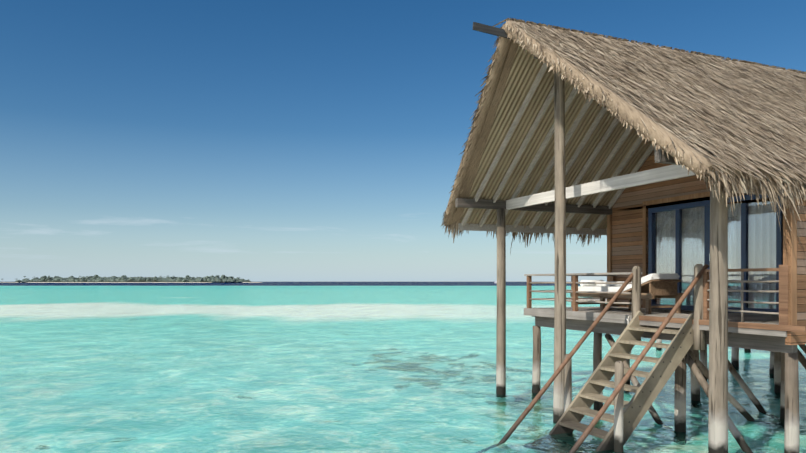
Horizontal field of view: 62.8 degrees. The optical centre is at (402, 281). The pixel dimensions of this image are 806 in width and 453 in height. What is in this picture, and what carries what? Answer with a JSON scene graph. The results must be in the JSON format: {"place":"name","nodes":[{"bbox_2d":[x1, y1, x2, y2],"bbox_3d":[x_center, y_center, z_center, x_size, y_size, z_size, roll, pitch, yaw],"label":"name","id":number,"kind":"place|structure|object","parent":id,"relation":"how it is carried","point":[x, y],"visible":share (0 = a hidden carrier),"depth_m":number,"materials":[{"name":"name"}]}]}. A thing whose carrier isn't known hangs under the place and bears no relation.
{"place":"outdoors","nodes":[
{"label":"outdoors","id":0,"kind":"place"},
{"bbox_2d":[0,282,261,282],"bbox_3d":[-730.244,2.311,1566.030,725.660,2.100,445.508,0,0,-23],"label":"island sand","id":1,"kind":"structure","parent":0,"point":[129,282],"depth_m":1444.09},
{"bbox_2d":[1,275,250,282],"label":"island trees","id":2,"kind":"object","parent":1,"relation":"on","point":[125,278],"materials":[{"name":"green plant"}]},
{"bbox_2d":[0,282,805,452],"bbox_3d":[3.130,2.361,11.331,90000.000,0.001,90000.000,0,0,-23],"label":"lagoon water","id":3,"kind":"structure","parent":0,"point":[336,367],"depth_m":16.77,"materials":[{"name":"teal liquid"}]},
{"bbox_2d":[0,0,805,281],"label":"sky","id":4,"kind":"structure","parent":0,"point":[253,140],"materials":[{"name":"blue"}]},
{"bbox_2d":[460,45,651,228],"bbox_3d":[8.519,-2.635,13.618,14.290,2.764,6.620,0,0,-23],"label":"roof underside","id":5,"kind":"object","parent":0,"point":[525,68],"visible":0.2,"depth_m":13.07,"materials":[{"name":"beige wood"}]},
{"bbox_2d":[455,56,681,214],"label":"eave beams","id":6,"kind":"structure","parent":5,"relation":"attached to","point":[661,156],"depth_m":13.82,"materials":[{"name":"brown wood"}]},
{"bbox_2d":[473,22,509,38],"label":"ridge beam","id":7,"kind":"structure","parent":6,"relation":"on","point":[488,29],"depth_m":10.58,"materials":[{"name":"wood"}]},
{"bbox_2d":[504,165,695,209],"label":"tie beam","id":8,"kind":"structure","parent":6,"relation":"on","point":[665,173],"depth_m":10.91,"materials":[{"name":"grey wood"}]},
{"bbox_2d":[458,63,784,234],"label":"rafters","id":9,"kind":"object","parent":6,"relation":"attached to","point":[516,227],"visible":0.17,"depth_m":13.46,"materials":[{"name":"brown wood"}]},
{"bbox_2d":[444,20,805,227],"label":"thatched roof","id":10,"kind":"structure","parent":9,"relation":"on","point":[498,78],"depth_m":10.12,"materials":[{"name":"brown wicker"}]},
{"bbox_2d":[441,18,805,253],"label":"roof thatch strips","id":11,"kind":"object","parent":5,"relation":"on","point":[773,191],"visible":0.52,"depth_m":9.91,"materials":[{"name":"brown wicker"}]},
{"bbox_2d":[496,70,727,452],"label":"roof posts","id":12,"kind":"object","parent":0,"point":[718,378],"visible":0.79,"depth_m":11.08,"materials":[{"name":"brown wood"}]},
{"bbox_2d":[564,264,704,452],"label":"stair posts","id":13,"kind":"object","parent":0,"point":[698,339],"visible":0.71,"depth_m":9.74,"materials":[{"name":"wood"}]},
{"bbox_2d":[499,264,708,452],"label":"stair handrails","id":14,"kind":"object","parent":13,"relation":"attached to","point":[595,420],"visible":0.96,"depth_m":9.63,"materials":[{"name":"brown wood"}]},
{"label":"seabed","id":15,"kind":"structure","parent":0,"visible":0},
{"bbox_2d":[549,311,693,451],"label":"stairs","id":16,"kind":"structure","parent":15,"relation":"on","point":[578,409],"depth_m":9.85,"materials":[{"name":"beige wood"}]},
{"bbox_2d":[532,326,805,452],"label":"stilts","id":17,"kind":"object","parent":15,"relation":"on","point":[783,368],"visible":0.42,"depth_m":10.97,"materials":[{"name":"grey wood"}]},
{"bbox_2d":[568,299,606,301],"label":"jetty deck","id":18,"kind":"structure","parent":17,"relation":"on","point":[590,300],"depth_m":27.46,"materials":[{"name":"grey wood"}]},
{"bbox_2d":[532,316,796,352],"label":"deck bearers","id":19,"kind":"object","parent":17,"relation":"on","point":[759,342],"visible":0.08,"depth_m":9.93,"materials":[{"name":"brown wood"}]},
{"bbox_2d":[524,307,786,336],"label":"deck fascia","id":20,"kind":"structure","parent":19,"relation":"on","point":[606,317],"depth_m":11.28,"materials":[{"name":"wood"}]},
{"bbox_2d":[532,307,778,324],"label":"deck boards","id":21,"kind":"object","parent":20,"relation":"on","point":[756,318],"visible":0.36,"depth_m":11.25,"materials":[{"name":"brown wood"}]},
{"bbox_2d":[570,279,682,313],"bbox_3d":[4.178,0.262,12.509,0.740,0.598,2.250,0,0,-23],"label":"sun lounger","id":22,"kind":"object","parent":21,"relation":"on","point":[658,288],"visible":0.73,"depth_m":11.64,"materials":[{"name":"brown wood"}]},
{"bbox_2d":[578,273,679,291],"bbox_3d":[4.174,0.027,12.517,0.630,0.338,2.172,0,0,-23],"label":"lounger cushion","id":23,"kind":"object","parent":22,"relation":"on","point":[605,287],"visible":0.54,"depth_m":12.45,"materials":[{"name":"fabric"}]},
{"bbox_2d":[527,265,787,324],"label":"rail posts","id":24,"kind":"object","parent":20,"relation":"on","point":[783,294],"visible":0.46,"depth_m":9.69,"materials":[{"name":"brown wood"}]},
{"bbox_2d":[524,272,641,275],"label":"rail top boards","id":25,"kind":"object","parent":24,"relation":"on","point":[599,274],"visible":0.79,"depth_m":12.47,"materials":[{"name":"wood"}]},
{"bbox_2d":[529,272,778,321],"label":"railings","id":26,"kind":"object","parent":24,"relation":"attached to","point":[742,291],"visible":0.67,"depth_m":9.35,"materials":[{"name":"brown wood"}]},
{"bbox_2d":[704,268,778,271],"bbox_3d":[4.707,-0.159,9.149,0.060,0.040,1.350,0,0,-23],"label":"railing","id":27,"kind":"object","parent":24,"relation":"on","point":[750,269],"visible":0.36,"depth_m":9.00,"materials":[{"name":"brown wood"}]},
{"bbox_2d":[607,191,796,324],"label":"wall trim","id":28,"kind":"structure","parent":20,"relation":"on","point":[791,235],"depth_m":8.49,"materials":[{"name":"brown wood"}]},
{"bbox_2d":[639,316,805,331],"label":"landing edge","id":29,"kind":"object","parent":20,"relation":"attached to","point":[749,325],"visible":0.71,"depth_m":9.00,"materials":[{"name":"brown wood"}]},
{"bbox_2d":[612,148,782,307],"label":"front wall","id":30,"kind":"structure","parent":19,"relation":"on","point":[627,231],"depth_m":14.18,"materials":[{"name":"brown wood"}]},
{"bbox_2d":[648,194,782,314],"bbox_3d":[5.805,-0.489,12.515,0.092,2.100,3.050,0,0,-23],"label":"door frame","id":31,"kind":"object","parent":30,"relation":"in","point":[677,208],"visible":0.44,"depth_m":12.49,"materials":[{"name":"blue wood"}]},
{"bbox_2d":[654,201,775,308],"bbox_3d":[5.818,-0.489,12.521,0.008,2.005,2.955,0,0,-23],"label":"door glass","id":32,"kind":"object","parent":31,"relation":"in","point":[692,237],"depth_m":12.95,"materials":[{"name":"glass"}]},
{"bbox_2d":[732,201,775,308],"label":"door curtains","id":33,"kind":"object","parent":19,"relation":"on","point":[766,263],"depth_m":11.69,"materials":[{"name":"white fabric"}]},
{"bbox_2d":[785,189,805,344],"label":"side walls","id":34,"kind":"structure","parent":19,"relation":"on","point":[795,338],"depth_m":8.50,"materials":[{"name":"brown wood"}]}
]}

